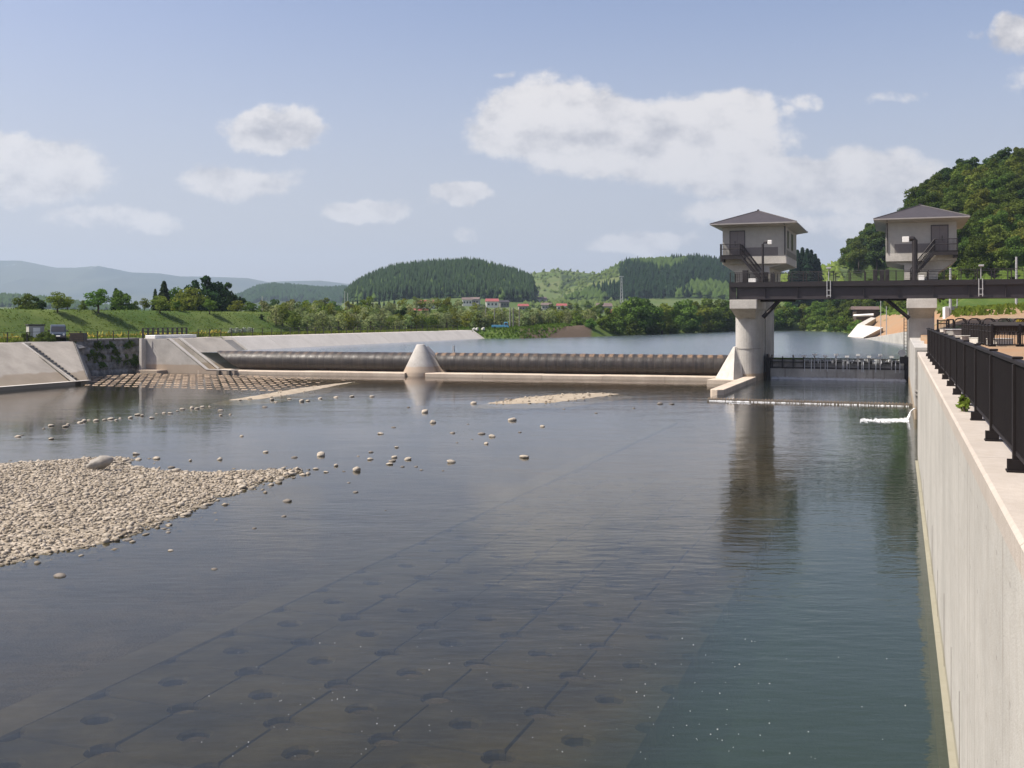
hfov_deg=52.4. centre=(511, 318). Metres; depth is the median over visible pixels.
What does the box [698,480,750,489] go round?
bed block
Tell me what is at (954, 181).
hillside tree
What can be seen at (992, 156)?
hillside tree
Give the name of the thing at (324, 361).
rubber dam
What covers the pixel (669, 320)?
riverside tree
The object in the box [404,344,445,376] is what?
cone pier
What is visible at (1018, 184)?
hillside tree
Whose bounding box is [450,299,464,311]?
orchard tree
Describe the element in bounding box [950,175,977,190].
hillside tree
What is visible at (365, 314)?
orchard tree
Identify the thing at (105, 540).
bar stone
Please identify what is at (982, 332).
bar fence
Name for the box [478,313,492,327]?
orchard tree
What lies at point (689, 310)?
riverside tree
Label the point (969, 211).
hillside tree
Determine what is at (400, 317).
orchard tree
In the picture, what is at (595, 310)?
riverside tree
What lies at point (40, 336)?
riverside bush
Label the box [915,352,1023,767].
river wall
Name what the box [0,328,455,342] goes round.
bank weeds
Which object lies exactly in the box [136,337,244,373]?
dam abutment
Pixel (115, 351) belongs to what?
wall plant
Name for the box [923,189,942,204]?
hillside tree
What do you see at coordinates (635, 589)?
bed block
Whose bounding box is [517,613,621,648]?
bed block
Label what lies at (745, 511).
bed block
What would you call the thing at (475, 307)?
orchard tree
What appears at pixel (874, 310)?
stable shed
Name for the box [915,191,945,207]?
hillside tree
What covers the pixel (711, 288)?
valley wood
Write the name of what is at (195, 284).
dark tree
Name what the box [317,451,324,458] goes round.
river stone
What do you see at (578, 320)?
riverside bush
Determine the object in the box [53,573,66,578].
river stone
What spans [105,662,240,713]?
bed block
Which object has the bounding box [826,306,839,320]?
riverside tree
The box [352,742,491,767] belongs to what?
bed block
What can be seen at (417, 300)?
orchard tree
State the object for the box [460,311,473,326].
orchard tree
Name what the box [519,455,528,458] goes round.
river stone
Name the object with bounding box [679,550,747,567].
bed block
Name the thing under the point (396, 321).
orchard tree
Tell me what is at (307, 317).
orchard tree
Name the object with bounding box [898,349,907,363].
gate actuator
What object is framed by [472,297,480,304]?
village house
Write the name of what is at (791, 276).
bridge railing
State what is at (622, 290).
lattice mast
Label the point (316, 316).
orchard tree
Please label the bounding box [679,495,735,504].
bed block
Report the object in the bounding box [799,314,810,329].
riverside tree
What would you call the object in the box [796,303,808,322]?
riverside tree
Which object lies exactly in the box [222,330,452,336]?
bank path
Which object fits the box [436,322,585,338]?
shore grass
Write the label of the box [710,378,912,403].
pool water
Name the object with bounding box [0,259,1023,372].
ground
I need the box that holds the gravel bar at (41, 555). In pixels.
[0,459,312,571]
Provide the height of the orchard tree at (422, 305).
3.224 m
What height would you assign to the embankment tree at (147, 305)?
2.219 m
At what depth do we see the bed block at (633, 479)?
45.50 m
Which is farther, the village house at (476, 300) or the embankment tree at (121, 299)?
the village house at (476, 300)
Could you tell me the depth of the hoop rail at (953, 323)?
89.95 m
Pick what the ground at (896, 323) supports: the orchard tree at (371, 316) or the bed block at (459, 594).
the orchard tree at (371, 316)
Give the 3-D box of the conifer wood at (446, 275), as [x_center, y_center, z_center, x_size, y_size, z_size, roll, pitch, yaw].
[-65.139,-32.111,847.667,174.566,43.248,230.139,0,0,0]
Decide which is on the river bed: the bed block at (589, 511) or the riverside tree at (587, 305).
the bed block at (589, 511)
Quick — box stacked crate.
[69,333,86,341]
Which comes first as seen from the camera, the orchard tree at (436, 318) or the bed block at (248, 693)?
the bed block at (248, 693)
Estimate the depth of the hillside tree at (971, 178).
239.04 m
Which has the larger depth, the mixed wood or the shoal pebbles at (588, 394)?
the mixed wood
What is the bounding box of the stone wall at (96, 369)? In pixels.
[76,338,141,374]
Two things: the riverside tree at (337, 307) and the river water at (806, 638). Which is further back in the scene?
the riverside tree at (337, 307)
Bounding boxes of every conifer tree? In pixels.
[109,288,118,309]
[149,289,157,310]
[157,281,172,310]
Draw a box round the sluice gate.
[766,354,907,386]
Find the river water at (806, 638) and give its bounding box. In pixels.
[0,372,948,767]
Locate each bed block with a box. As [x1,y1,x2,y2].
[0,738,89,767]
[20,697,172,756]
[73,753,189,767]
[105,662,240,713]
[116,710,270,767]
[175,635,296,675]
[194,674,331,726]
[219,725,375,767]
[233,611,342,646]
[258,644,380,687]
[283,590,384,620]
[290,688,428,743]
[312,619,422,655]
[326,572,419,598]
[347,654,471,700]
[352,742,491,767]
[357,598,458,629]
[364,557,449,580]
[393,700,534,762]
[395,628,507,665]
[396,544,476,563]
[396,579,488,607]
[425,531,500,548]
[429,563,516,586]
[435,605,537,637]
[443,666,568,715]
[451,520,521,534]
[459,548,539,569]
[469,585,563,614]
[474,511,539,524]
[483,637,596,678]
[485,535,559,553]
[491,760,561,767]
[495,501,557,514]
[498,570,585,593]
[506,715,628,767]
[508,524,578,541]
[514,493,573,503]
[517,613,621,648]
[524,554,605,574]
[528,514,594,529]
[531,486,587,495]
[546,593,640,622]
[546,679,643,724]
[547,479,601,488]
[547,505,609,518]
[547,540,622,557]
[561,473,612,481]
[564,496,623,507]
[567,528,637,544]
[571,575,658,600]
[578,647,677,685]
[579,488,635,499]
[584,518,651,532]
[592,559,674,580]
[593,481,646,490]
[600,508,663,521]
[605,622,680,654]
[606,475,657,483]
[612,545,687,563]
[616,500,675,511]
[628,492,685,502]
[628,532,699,548]
[628,600,705,626]
[640,484,694,493]
[643,521,710,536]
[647,581,726,603]
[651,478,702,486]
[657,511,719,524]
[665,564,740,586]
[668,503,728,514]
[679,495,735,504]
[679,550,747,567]
[689,487,743,496]
[693,537,758,554]
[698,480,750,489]
[704,525,758,540]
[715,515,760,527]
[723,506,764,516]
[733,497,776,507]
[740,490,783,498]
[747,482,783,490]
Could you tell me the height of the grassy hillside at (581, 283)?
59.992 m
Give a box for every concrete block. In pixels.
[955,335,969,339]
[969,337,977,343]
[986,338,1013,343]
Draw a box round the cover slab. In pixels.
[145,334,196,338]
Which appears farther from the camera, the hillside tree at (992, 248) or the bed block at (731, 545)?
the hillside tree at (992, 248)
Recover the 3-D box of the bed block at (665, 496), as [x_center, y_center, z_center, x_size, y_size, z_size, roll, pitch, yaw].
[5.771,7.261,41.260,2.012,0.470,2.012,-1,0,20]
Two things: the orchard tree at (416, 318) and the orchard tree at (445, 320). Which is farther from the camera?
the orchard tree at (445, 320)
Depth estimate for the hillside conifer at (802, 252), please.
424.22 m
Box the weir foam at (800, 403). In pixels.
[709,400,892,405]
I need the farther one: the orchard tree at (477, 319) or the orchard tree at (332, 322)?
the orchard tree at (477, 319)
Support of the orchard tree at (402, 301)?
on the ground at (896, 323)
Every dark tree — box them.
[32,296,46,309]
[179,280,208,311]
[199,275,229,311]
[219,282,246,311]
[394,307,408,326]
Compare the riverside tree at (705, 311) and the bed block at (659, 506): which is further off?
the riverside tree at (705, 311)
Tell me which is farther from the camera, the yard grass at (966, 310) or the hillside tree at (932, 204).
the hillside tree at (932, 204)
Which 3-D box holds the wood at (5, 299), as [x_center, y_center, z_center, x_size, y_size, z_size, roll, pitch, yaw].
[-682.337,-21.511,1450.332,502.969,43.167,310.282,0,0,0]
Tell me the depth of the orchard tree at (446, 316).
217.90 m
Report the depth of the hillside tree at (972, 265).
197.57 m
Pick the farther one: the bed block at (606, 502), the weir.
the weir
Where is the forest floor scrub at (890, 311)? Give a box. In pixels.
[879,196,1023,315]
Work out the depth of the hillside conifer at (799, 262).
418.98 m
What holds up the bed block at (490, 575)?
on the river bed
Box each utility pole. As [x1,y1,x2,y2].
[880,301,880,335]
[949,268,951,315]
[1015,257,1017,304]
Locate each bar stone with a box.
[102,532,110,536]
[102,538,109,542]
[180,512,191,516]
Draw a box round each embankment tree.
[11,293,37,309]
[43,291,72,312]
[62,296,74,308]
[77,300,88,309]
[83,288,112,312]
[110,289,135,309]
[131,300,140,309]
[138,298,150,309]
[148,295,172,312]
[168,286,191,310]
[170,287,210,310]
[173,300,181,309]
[203,299,217,313]
[226,300,246,311]
[240,301,261,311]
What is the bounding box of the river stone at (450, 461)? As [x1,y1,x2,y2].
[447,459,455,463]
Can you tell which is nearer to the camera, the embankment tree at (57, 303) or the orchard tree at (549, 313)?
the embankment tree at (57, 303)
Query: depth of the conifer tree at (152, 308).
178.72 m
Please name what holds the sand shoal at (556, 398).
on the river bed
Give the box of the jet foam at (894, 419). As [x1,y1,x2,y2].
[860,418,908,422]
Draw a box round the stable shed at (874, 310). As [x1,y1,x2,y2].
[849,306,881,321]
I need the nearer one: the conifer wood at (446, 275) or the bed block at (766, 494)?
the bed block at (766, 494)
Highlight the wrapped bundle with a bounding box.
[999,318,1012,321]
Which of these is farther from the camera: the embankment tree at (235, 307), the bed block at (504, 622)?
the embankment tree at (235, 307)
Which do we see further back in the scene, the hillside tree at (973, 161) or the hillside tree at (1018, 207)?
the hillside tree at (973, 161)
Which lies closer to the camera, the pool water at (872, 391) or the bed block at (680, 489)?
the bed block at (680, 489)
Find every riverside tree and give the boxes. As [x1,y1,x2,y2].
[268,299,279,305]
[313,300,323,307]
[318,298,329,305]
[329,301,342,311]
[344,301,356,310]
[546,304,556,310]
[566,302,572,309]
[572,304,581,310]
[583,301,592,310]
[590,306,599,319]
[596,302,604,313]
[596,314,608,328]
[604,308,618,326]
[612,300,634,324]
[628,296,653,331]
[640,299,666,333]
[650,303,673,333]
[667,301,687,327]
[679,299,703,331]
[692,301,714,331]
[700,298,725,331]
[714,299,735,329]
[727,306,735,330]
[774,304,785,313]
[774,309,786,327]
[779,306,796,328]
[784,302,799,319]
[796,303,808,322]
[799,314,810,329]
[803,301,819,317]
[805,311,822,330]
[815,302,828,320]
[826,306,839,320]
[830,315,838,331]
[835,307,853,330]
[835,316,844,331]
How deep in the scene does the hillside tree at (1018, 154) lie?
248.93 m
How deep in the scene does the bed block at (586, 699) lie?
19.00 m
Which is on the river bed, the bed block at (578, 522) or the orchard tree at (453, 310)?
the bed block at (578, 522)
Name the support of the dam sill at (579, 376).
on the river bed
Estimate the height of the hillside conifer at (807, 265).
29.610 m
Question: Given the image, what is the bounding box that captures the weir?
[707,398,912,409]
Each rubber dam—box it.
[217,351,412,371]
[435,352,727,375]
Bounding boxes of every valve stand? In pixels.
[764,272,768,281]
[873,269,876,280]
[885,269,888,279]
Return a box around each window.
[787,230,788,248]
[791,234,792,251]
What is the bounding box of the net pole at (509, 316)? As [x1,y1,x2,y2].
[509,308,510,325]
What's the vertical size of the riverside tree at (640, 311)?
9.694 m
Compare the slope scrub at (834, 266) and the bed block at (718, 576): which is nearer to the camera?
the bed block at (718, 576)
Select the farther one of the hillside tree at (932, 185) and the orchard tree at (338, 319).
the hillside tree at (932, 185)
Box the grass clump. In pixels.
[955,394,970,411]
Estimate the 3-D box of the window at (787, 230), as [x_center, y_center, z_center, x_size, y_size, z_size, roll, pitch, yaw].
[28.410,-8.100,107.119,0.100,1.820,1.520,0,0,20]
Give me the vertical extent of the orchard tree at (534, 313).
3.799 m
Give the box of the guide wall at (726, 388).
[710,377,755,396]
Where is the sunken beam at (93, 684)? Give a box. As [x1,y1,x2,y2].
[0,422,677,741]
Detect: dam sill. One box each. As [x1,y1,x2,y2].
[198,368,405,375]
[425,372,716,380]
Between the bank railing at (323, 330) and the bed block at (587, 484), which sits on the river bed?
the bed block at (587, 484)
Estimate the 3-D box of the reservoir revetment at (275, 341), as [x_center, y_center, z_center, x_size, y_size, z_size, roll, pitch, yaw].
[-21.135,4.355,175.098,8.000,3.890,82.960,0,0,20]
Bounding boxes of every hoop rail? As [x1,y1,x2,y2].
[946,319,954,328]
[997,318,1010,334]
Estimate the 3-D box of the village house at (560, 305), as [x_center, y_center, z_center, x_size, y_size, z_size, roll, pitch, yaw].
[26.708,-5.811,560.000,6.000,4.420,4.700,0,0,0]
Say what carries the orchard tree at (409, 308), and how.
on the ground at (896, 323)
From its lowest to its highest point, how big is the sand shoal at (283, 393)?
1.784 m
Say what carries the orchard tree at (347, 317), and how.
on the ground at (896, 323)
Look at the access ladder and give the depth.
105.34 m
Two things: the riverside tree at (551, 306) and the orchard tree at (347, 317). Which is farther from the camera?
the riverside tree at (551, 306)
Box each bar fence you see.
[937,319,949,330]
[961,323,995,346]
[988,324,1023,346]
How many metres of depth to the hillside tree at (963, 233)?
211.75 m
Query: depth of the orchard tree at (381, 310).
214.84 m
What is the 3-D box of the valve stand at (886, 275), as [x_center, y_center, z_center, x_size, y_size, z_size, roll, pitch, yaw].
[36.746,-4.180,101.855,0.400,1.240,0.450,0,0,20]
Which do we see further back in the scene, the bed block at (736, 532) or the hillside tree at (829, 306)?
the hillside tree at (829, 306)
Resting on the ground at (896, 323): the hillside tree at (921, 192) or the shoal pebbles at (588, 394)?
the hillside tree at (921, 192)
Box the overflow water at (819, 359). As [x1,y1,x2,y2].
[804,358,899,372]
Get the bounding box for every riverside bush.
[21,332,33,340]
[35,332,44,341]
[43,332,55,341]
[570,316,584,324]
[584,318,597,328]
[607,317,626,333]
[621,319,643,334]
[643,320,663,333]
[664,323,680,333]
[687,322,701,332]
[814,320,826,330]
[847,320,860,333]
[847,323,856,332]
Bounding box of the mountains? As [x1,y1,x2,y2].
[0,261,351,309]
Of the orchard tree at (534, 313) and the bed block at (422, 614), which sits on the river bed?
the bed block at (422, 614)
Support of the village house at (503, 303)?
on the ground at (896, 323)
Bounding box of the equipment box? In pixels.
[742,270,747,281]
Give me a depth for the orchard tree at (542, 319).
243.85 m
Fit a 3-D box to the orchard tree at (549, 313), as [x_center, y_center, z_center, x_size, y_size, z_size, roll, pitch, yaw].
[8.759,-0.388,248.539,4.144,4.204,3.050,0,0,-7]
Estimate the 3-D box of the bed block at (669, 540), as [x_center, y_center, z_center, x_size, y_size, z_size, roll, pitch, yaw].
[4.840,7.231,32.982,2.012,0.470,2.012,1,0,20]
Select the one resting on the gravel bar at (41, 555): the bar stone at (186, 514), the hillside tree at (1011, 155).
the bar stone at (186, 514)
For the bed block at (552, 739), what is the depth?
17.12 m
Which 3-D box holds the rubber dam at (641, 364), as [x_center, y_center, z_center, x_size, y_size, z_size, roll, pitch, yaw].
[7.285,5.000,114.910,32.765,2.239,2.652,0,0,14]
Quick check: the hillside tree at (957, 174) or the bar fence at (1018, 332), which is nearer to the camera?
the bar fence at (1018, 332)
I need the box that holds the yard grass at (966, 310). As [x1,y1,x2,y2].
[937,302,1023,316]
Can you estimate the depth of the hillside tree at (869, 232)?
345.77 m
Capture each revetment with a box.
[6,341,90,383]
[222,330,484,349]
[848,317,882,337]
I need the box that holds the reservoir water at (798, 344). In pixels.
[237,331,906,358]
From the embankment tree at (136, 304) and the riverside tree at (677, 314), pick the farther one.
the riverside tree at (677, 314)
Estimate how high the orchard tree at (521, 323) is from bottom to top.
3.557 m
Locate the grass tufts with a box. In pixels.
[0,308,436,333]
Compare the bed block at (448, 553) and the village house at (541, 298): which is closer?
the bed block at (448, 553)
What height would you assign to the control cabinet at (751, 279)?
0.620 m
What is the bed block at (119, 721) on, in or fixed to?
on the river bed
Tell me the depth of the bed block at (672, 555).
30.91 m
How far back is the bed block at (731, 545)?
32.17 m
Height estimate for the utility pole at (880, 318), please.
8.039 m
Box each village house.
[461,297,472,305]
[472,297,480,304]
[485,299,498,307]
[498,300,509,306]
[517,304,528,309]
[537,297,546,301]
[541,303,551,309]
[556,304,566,309]
[595,303,612,311]
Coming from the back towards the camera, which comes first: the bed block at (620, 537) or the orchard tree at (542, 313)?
the orchard tree at (542, 313)
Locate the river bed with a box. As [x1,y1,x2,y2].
[0,386,838,765]
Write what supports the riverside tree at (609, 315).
on the ground at (896, 323)
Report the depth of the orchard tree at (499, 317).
221.64 m
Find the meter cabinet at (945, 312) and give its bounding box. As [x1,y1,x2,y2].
[943,307,948,318]
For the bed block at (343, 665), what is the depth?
20.96 m
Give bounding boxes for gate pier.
[707,273,773,383]
[906,279,936,383]
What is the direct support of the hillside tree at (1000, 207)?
on the ground at (896, 323)
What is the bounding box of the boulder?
[86,455,113,468]
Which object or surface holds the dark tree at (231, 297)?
on the ground at (896, 323)
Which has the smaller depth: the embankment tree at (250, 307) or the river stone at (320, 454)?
the river stone at (320, 454)
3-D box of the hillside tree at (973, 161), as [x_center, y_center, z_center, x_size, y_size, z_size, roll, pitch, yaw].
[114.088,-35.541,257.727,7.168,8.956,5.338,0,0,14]
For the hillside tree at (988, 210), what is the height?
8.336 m
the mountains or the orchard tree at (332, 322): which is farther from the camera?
the mountains
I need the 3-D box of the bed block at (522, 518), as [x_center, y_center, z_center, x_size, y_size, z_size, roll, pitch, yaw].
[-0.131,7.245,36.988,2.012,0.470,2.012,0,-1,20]
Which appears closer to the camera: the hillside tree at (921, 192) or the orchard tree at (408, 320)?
the orchard tree at (408, 320)
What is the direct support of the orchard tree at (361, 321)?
on the ground at (896, 323)
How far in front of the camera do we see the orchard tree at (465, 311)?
231.83 m
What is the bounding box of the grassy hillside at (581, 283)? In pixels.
[522,266,626,307]
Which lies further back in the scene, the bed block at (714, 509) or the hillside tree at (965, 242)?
the hillside tree at (965, 242)
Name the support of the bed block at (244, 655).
on the river bed
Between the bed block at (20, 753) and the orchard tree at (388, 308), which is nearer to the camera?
the bed block at (20, 753)
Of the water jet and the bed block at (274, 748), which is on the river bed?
the bed block at (274, 748)
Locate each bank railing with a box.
[0,330,143,342]
[142,327,186,338]
[198,325,457,336]
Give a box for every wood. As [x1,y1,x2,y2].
[0,292,151,310]
[225,282,347,305]
[341,256,535,302]
[349,260,537,301]
[564,255,736,301]
[591,253,781,300]
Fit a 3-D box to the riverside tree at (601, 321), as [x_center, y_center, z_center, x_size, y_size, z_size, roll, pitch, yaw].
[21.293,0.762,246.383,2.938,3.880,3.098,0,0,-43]
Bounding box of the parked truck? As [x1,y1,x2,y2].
[492,322,508,327]
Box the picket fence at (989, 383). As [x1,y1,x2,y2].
[926,328,1023,472]
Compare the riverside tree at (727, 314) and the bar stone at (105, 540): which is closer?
the bar stone at (105, 540)
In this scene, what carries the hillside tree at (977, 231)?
on the ground at (896, 323)
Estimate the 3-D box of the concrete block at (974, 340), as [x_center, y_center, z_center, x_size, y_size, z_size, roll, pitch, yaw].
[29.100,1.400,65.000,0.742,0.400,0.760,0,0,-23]
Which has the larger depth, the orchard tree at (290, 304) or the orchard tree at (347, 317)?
the orchard tree at (290, 304)
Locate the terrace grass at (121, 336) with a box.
[3,330,343,338]
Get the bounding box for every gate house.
[710,209,807,281]
[873,204,969,279]
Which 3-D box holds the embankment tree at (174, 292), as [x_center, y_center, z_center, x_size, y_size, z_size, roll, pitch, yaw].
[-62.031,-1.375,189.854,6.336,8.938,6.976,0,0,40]
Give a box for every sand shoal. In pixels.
[231,382,350,399]
[484,393,614,408]
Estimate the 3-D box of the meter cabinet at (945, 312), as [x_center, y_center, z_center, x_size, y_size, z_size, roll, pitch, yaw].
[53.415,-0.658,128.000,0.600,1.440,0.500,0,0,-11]
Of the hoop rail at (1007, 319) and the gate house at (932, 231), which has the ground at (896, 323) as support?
the hoop rail at (1007, 319)
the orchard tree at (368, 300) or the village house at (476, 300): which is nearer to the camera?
the orchard tree at (368, 300)
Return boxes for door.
[33,328,39,337]
[730,230,744,254]
[931,224,947,250]
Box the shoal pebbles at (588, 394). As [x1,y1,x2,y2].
[490,392,616,403]
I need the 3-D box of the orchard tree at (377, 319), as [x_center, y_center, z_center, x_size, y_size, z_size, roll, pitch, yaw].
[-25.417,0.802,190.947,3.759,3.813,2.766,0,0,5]
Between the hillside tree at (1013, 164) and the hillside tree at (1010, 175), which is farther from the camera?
the hillside tree at (1013, 164)
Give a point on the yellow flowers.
(108, 333)
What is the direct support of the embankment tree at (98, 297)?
on the ground at (896, 323)
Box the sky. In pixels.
[0,0,1023,283]
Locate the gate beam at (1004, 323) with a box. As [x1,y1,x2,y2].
[989,322,1023,337]
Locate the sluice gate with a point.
(782, 367)
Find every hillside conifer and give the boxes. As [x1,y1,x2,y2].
[783,266,803,307]
[792,249,807,305]
[799,247,804,278]
[800,248,814,309]
[809,250,817,280]
[811,254,824,311]
[818,258,825,303]
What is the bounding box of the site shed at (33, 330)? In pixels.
[25,324,45,337]
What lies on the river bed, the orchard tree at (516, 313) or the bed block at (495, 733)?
the bed block at (495, 733)
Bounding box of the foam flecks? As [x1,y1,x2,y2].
[236,646,905,753]
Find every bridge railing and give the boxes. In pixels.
[730,268,1023,281]
[735,270,1023,281]
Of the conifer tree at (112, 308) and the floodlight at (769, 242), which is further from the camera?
the conifer tree at (112, 308)
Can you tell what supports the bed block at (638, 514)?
on the river bed
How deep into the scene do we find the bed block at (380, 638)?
22.87 m
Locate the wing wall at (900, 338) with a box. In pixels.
[866,331,906,344]
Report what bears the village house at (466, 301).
on the ground at (896, 323)
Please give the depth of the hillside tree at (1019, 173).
237.05 m
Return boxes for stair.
[28,345,79,383]
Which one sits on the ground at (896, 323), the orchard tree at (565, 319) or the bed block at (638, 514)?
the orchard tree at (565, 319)
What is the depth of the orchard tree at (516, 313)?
238.35 m
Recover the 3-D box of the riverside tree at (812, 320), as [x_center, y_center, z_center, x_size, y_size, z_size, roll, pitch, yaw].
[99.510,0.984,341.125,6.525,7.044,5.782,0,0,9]
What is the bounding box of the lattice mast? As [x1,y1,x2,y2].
[619,276,623,302]
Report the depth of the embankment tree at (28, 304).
141.74 m
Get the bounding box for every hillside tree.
[827,300,839,311]
[831,299,846,307]
[837,246,852,266]
[837,299,853,311]
[843,246,865,267]
[844,240,869,270]
[847,235,865,246]
[851,299,868,305]
[862,224,875,237]
[863,229,874,244]
[863,299,876,305]
[865,237,884,269]
[866,231,884,250]
[880,240,885,261]
[904,183,927,207]
[911,189,926,206]
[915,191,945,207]
[922,180,949,194]
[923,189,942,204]
[929,173,946,185]
[929,201,941,208]
[932,167,948,175]
[937,273,957,301]
[938,270,948,279]
[939,168,954,181]
[940,188,951,201]
[940,191,973,212]
[941,190,958,203]
[948,177,960,190]
[949,163,971,179]
[949,169,963,186]
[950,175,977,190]
[951,245,966,266]
[952,158,963,168]
[956,184,976,206]
[956,235,995,270]
[957,224,972,243]
[958,236,969,259]
[961,156,979,170]
[961,167,978,185]
[962,207,979,234]
[962,257,988,277]
[963,197,986,211]
[964,172,985,190]
[966,216,984,234]
[967,205,995,235]
[970,187,994,206]
[971,164,986,172]
[971,187,980,192]
[972,227,989,251]
[973,173,998,195]
[979,210,1016,232]
[981,161,1009,175]
[982,153,997,164]
[982,219,1005,243]
[984,175,1013,200]
[984,242,997,253]
[985,165,1012,180]
[985,225,1016,247]
[987,246,1012,271]
[991,207,1015,224]
[992,190,1013,205]
[994,204,1004,211]
[997,147,1011,163]
[999,169,1015,189]
[1001,200,1014,206]
[1003,175,1023,201]
[1004,235,1023,262]
[1005,156,1023,170]
[1007,151,1023,166]
[1008,198,1023,228]
[1009,149,1023,161]
[1010,228,1023,256]
[1012,169,1022,179]
[1012,214,1023,228]
[1012,220,1023,233]
[1018,188,1023,199]
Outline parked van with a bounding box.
[48,325,67,340]
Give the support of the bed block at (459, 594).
on the river bed
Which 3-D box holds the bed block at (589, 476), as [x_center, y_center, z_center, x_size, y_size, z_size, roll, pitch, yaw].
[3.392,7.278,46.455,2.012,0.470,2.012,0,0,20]
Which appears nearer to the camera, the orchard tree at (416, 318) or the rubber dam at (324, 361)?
the rubber dam at (324, 361)
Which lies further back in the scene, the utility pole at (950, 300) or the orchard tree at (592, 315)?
the orchard tree at (592, 315)
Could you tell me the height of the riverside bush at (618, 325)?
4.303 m
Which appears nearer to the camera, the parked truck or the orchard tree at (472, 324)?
the parked truck
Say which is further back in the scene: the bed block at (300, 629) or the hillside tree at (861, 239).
the hillside tree at (861, 239)
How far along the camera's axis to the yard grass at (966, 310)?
120.00 m
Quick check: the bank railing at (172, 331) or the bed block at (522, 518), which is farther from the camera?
the bank railing at (172, 331)
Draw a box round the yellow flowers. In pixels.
[0,329,225,337]
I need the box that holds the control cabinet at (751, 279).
[748,278,755,281]
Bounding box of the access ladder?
[904,320,907,356]
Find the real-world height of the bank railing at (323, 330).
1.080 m
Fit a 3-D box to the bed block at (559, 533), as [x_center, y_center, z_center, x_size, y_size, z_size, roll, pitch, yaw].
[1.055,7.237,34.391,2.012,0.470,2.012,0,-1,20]
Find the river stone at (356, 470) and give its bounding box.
[353,467,360,473]
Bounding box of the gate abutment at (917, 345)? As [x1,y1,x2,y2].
[910,338,926,419]
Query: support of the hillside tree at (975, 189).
on the ground at (896, 323)
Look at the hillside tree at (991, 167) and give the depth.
247.24 m
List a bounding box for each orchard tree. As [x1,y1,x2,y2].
[258,300,273,311]
[266,307,284,325]
[275,302,292,325]
[285,301,294,310]
[286,310,306,331]
[291,301,305,311]
[293,308,303,323]
[299,311,316,330]
[300,301,311,310]
[304,307,315,318]
[306,315,320,329]
[312,310,330,328]
[314,315,330,330]
[315,304,329,317]
[319,303,334,315]
[320,315,338,329]
[327,312,347,330]
[341,311,359,330]
[342,313,356,329]
[350,305,361,313]
[353,313,364,329]
[356,306,368,318]
[360,296,373,308]
[361,313,368,329]
[361,313,378,329]
[362,304,373,315]
[366,313,382,328]
[376,314,387,329]
[378,307,387,319]
[382,304,396,314]
[385,316,394,329]
[386,302,395,314]
[390,316,403,329]
[391,313,406,327]
[397,298,408,308]
[397,304,407,311]
[400,314,414,328]
[406,304,417,312]
[406,311,421,328]
[412,296,422,309]
[416,299,425,311]
[416,313,430,327]
[423,298,436,313]
[426,314,436,327]
[431,316,439,327]
[432,297,441,308]
[438,312,455,327]
[439,304,449,310]
[440,296,451,308]
[441,312,450,326]
[447,305,457,312]
[448,311,462,326]
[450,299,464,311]
[457,310,469,325]
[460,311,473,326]
[469,302,478,311]
[469,316,477,326]
[472,311,488,327]
[474,313,486,326]
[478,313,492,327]
[491,310,508,324]
[493,311,508,324]
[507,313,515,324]
[512,310,518,324]
[515,313,529,325]
[517,310,530,325]
[527,314,538,325]
[529,310,543,323]
[536,313,544,323]
[537,309,546,323]
[544,308,556,322]
[552,311,562,322]
[557,311,565,321]
[561,311,572,323]
[570,311,582,318]
[581,309,590,322]
[586,310,597,320]
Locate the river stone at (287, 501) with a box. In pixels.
[282,499,291,503]
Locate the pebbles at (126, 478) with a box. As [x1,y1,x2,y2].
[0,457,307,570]
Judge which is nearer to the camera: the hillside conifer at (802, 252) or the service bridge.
the service bridge
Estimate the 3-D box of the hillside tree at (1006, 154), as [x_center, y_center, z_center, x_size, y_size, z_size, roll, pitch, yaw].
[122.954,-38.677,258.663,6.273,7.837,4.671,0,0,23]
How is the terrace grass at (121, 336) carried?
on the ground at (896, 323)
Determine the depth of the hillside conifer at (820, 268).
421.31 m
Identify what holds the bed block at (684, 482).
on the river bed
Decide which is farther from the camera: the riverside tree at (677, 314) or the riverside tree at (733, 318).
the riverside tree at (733, 318)
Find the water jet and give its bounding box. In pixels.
[906,408,915,419]
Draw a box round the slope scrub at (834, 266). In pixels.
[781,261,848,281]
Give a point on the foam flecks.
(532, 737)
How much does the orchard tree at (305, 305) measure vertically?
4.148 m
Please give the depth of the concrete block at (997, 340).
59.52 m
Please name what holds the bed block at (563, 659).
on the river bed
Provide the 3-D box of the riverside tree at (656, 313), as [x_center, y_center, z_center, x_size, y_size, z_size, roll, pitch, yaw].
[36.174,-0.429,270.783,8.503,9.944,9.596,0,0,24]
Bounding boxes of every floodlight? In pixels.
[762,240,771,281]
[902,236,917,279]
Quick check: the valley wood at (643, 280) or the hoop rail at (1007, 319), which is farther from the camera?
the valley wood at (643, 280)
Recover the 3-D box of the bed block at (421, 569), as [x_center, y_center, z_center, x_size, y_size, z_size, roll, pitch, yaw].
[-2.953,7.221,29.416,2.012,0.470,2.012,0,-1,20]
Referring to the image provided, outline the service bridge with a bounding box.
[728,278,1023,319]
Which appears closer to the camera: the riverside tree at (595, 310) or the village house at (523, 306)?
the riverside tree at (595, 310)
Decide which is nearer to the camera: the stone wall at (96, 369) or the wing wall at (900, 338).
the stone wall at (96, 369)
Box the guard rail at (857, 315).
[853,314,873,316]

